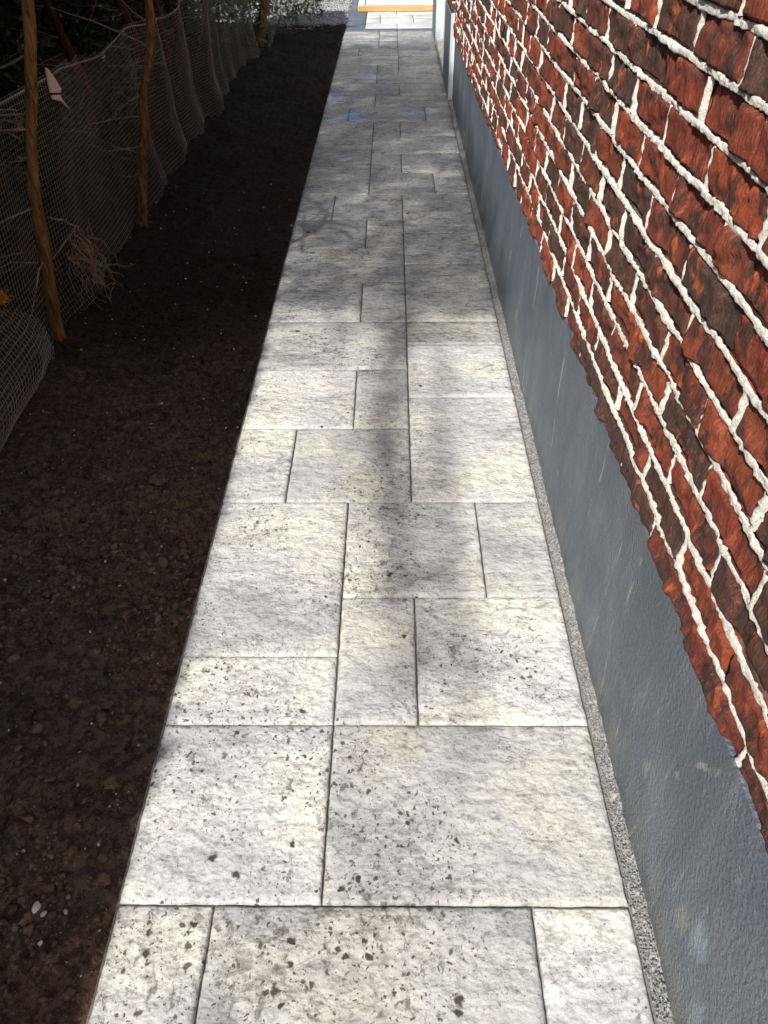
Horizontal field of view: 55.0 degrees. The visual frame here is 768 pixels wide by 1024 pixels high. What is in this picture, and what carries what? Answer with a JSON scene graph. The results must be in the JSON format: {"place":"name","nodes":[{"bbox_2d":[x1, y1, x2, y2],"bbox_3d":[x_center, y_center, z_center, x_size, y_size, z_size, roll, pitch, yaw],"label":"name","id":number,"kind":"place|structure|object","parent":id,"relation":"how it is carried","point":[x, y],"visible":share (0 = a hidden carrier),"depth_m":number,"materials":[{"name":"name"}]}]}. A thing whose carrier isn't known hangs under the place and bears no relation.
{"place":"outdoors","nodes":[
{"label":"outdoors","id":0,"kind":"place"},
{"bbox_2d":[0,22,345,1023],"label":"soil bed","id":1,"kind":"object","parent":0,"point":[236,180],"visible":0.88,"depth_m":2.63,"materials":[{"name":"brown soil"}]},
{"bbox_2d":[0,150,28,272],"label":"hedge tree","id":2,"kind":"object","parent":1,"relation":"on","point":[2,192],"visible":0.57,"depth_m":3.44,"materials":[{"name":"red plant"}]},
{"bbox_2d":[0,309,53,450],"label":"hedge net","id":3,"kind":"object","parent":1,"relation":"on","point":[26,402],"visible":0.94,"depth_m":2.62,"materials":[{"name":"grey plastic"}]},
{"bbox_2d":[0,289,12,305],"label":"orange sprig","id":4,"kind":"object","parent":3,"relation":"attached to","point":[3,297],"visible":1,"depth_m":2.52,"materials":[{"name":"orange plant"}]},
{"bbox_2d":[0,0,66,341],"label":"hedge tree","id":5,"kind":"object","parent":1,"relation":"on","point":[46,268],"visible":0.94,"depth_m":2.66,"materials":[{"name":"brown plant"}]},
{"bbox_2d":[32,901,40,913],"bbox_3d":[-0.675,0.767,1.434,0.017,0.013,0.023,0,42,1],"label":"pebble","id":6,"kind":"object","parent":1,"relation":"on","point":[36,907],"visible":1,"depth_m":1.43,"materials":[{"name":"grey stone"}]},
{"bbox_2d":[40,911,46,916],"bbox_3d":[-0.654,0.772,1.419,0.011,0.008,0.012,0,42,1],"label":"pebble","id":7,"kind":"object","parent":1,"relation":"on","point":[43,913],"visible":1,"depth_m":1.42,"materials":[{"name":"grey stone"}]},
{"bbox_2d":[42,740,47,746],"bbox_3d":[-0.786,0.537,1.712,0.012,0.010,0.019,-32,50,-30],"label":"pebble","id":8,"kind":"object","parent":1,"relation":"on","point":[45,743],"visible":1,"depth_m":1.71,"materials":[{"name":"brown stone"}]},
{"bbox_2d":[0,0,104,206],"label":"hedge tree","id":9,"kind":"object","parent":1,"relation":"on","point":[12,81],"visible":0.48,"depth_m":4.19,"materials":[{"name":"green plant"}]},
{"bbox_2d":[0,0,154,167],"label":"hedge tree","id":10,"kind":"object","parent":1,"relation":"on","point":[123,12],"visible":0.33,"depth_m":4.77,"materials":[{"name":"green plant"}]},
{"bbox_2d":[0,0,154,227],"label":"hedge tree","id":11,"kind":"object","parent":1,"relation":"on","point":[142,189],"visible":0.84,"depth_m":3.76,"materials":[{"name":"brown plant"}]},
{"bbox_2d":[1,366,181,867],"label":"earth lumps","id":12,"kind":"object","parent":1,"relation":"on","point":[62,794],"visible":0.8,"depth_m":1.92,"materials":[{"name":"soil"}]},
{"bbox_2d":[49,217,133,310],"bbox_3d":[-1.286,-1.146,3.275,0.238,0.422,0.350,0,42,1],"label":"root tuft","id":13,"kind":"object","parent":1,"relation":"on","point":[90,261],"visible":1,"depth_m":3.26,"materials":[{"name":"brown plant"}]},
{"bbox_2d":[101,701,113,708],"bbox_3d":[-0.666,0.465,1.778,0.031,0.018,0.022,0,42,1],"label":"pebble","id":14,"kind":"object","parent":1,"relation":"on","point":[107,704],"visible":1,"depth_m":1.77,"materials":[{"name":"brown stone"}]},
{"bbox_2d":[52,0,174,132],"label":"hedge tree","id":15,"kind":"object","parent":1,"relation":"on","point":[100,39],"visible":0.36,"depth_m":5.46,"materials":[{"name":"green plant"}]},
{"bbox_2d":[0,0,251,307],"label":"dead foliage","id":16,"kind":"object","parent":1,"relation":"on","point":[80,175],"visible":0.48,"depth_m":4.28,"materials":[{"name":"brown plant"}]},
{"bbox_2d":[0,0,259,438],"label":"hedge net","id":17,"kind":"object","parent":1,"relation":"on","point":[113,42],"visible":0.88,"depth_m":3.81,"materials":[{"name":"plastic"}]},
{"bbox_2d":[45,67,69,109],"bbox_3d":[-1.380,-1.783,3.116,0.009,0.187,0.151,0,42,1],"label":"pointed board","id":18,"kind":"object","parent":17,"relation":"attached to","point":[54,89],"visible":1,"depth_m":3.08,"materials":[{"name":"brown wood"}]},
{"bbox_2d":[77,0,183,102],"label":"hedge tree","id":19,"kind":"object","parent":1,"relation":"on","point":[134,7],"visible":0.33,"depth_m":6.04,"materials":[{"name":"red plant"}]},
{"bbox_2d":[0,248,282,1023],"bbox_3d":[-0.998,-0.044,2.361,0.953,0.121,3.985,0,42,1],"label":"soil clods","id":20,"kind":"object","parent":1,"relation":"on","point":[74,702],"visible":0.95,"depth_m":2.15,"materials":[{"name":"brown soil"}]},
{"bbox_2d":[0,186,291,976],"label":"pale crumbs","id":21,"kind":"object","parent":1,"relation":"on","point":[65,911],"visible":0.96,"depth_m":2.12,"materials":[{"name":"grey stone"}]},
{"bbox_2d":[147,567,155,573],"bbox_3d":[-0.675,0.170,2.145,0.019,0.015,0.031,21,46,23],"label":"pebble","id":22,"kind":"object","parent":1,"relation":"on","point":[151,570],"visible":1,"depth_m":2.14,"materials":[{"name":"brown stone"}]},
{"bbox_2d":[158,556,168,567],"bbox_3d":[-0.649,0.147,2.168,0.034,0.018,0.045,0,42,1],"label":"pebble","id":23,"kind":"object","parent":1,"relation":"on","point":[163,562],"visible":1,"depth_m":2.16,"materials":[{"name":"brown stone"}]},
{"bbox_2d":[128,0,212,76],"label":"hedge tree","id":24,"kind":"object","parent":1,"relation":"on","point":[165,20],"visible":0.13,"depth_m":6.78,"materials":[{"name":"red plant"}]},
{"bbox_2d":[181,552,189,559],"bbox_3d":[-0.589,0.131,2.188,0.024,0.017,0.034,-21,46,-21],"label":"pebble","id":25,"kind":"object","parent":1,"relation":"on","point":[186,557],"visible":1,"depth_m":2.18,"materials":[{"name":"brown stone"}]},
{"bbox_2d":[155,0,268,52],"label":"hedge tree","id":26,"kind":"object","parent":1,"relation":"on","point":[264,4],"visible":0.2,"depth_m":7.59,"materials":[{"name":"brown plant"}]},
{"bbox_2d":[267,0,319,43],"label":"tree","id":27,"kind":"object","parent":1,"relation":"on","point":[272,25],"visible":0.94,"depth_m":8.30,"materials":[{"name":"green plant"}]},
{"bbox_2d":[199,0,349,28],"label":"gravel bed","id":28,"kind":"object","parent":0,"point":[252,12],"visible":0.19,"depth_m":9.41,"materials":[{"name":"grey gravel"}]},
{"bbox_2d":[166,0,324,50],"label":"shrub","id":29,"kind":"object","parent":28,"relation":"on","point":[260,16],"visible":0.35,"depth_m":7.83,"materials":[{"name":"green plant"}]},
{"bbox_2d":[268,0,351,25],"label":"gravel","id":30,"kind":"structure","parent":0,"point":[331,18],"depth_m":9.34,"materials":[{"name":"grey gravel"}]},
{"bbox_2d":[86,31,656,1023],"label":"paved path","id":31,"kind":"structure","parent":0,"point":[374,793],"depth_m":1.81,"materials":[{"name":"grey stone"}]},
{"bbox_2d":[448,99,674,1023],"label":"grit strip","id":32,"kind":"object","parent":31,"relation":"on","point":[595,710],"visible":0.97,"depth_m":1.78,"materials":[{"name":"grey gravel"}]},
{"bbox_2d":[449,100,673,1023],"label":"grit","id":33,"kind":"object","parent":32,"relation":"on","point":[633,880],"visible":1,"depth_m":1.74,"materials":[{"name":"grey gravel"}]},
{"bbox_2d":[343,0,432,32],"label":"terrace","id":34,"kind":"structure","parent":0,"point":[388,21],"depth_m":8.90,"materials":[{"name":"grey stone"}]},
{"bbox_2d":[358,0,432,11],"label":"timber frame","id":35,"kind":"object","parent":34,"relation":"on","point":[390,5],"visible":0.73,"depth_m":9.40,"materials":[{"name":"orange wood"}]},
{"bbox_3d":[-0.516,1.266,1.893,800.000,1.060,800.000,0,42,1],"label":"ground","id":36,"kind":"structure","parent":0,"visible":0},
{"bbox_2d":[432,0,767,1023],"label":"brick house","id":37,"kind":"structure","parent":36,"relation":"on","point":[616,154],"depth_m":1.36,"materials":[{"name":"red brick"}]},
{"bbox_2d":[441,0,445,41],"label":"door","id":38,"kind":"structure","parent":37,"relation":"in","point":[443,1],"depth_m":7.62,"materials":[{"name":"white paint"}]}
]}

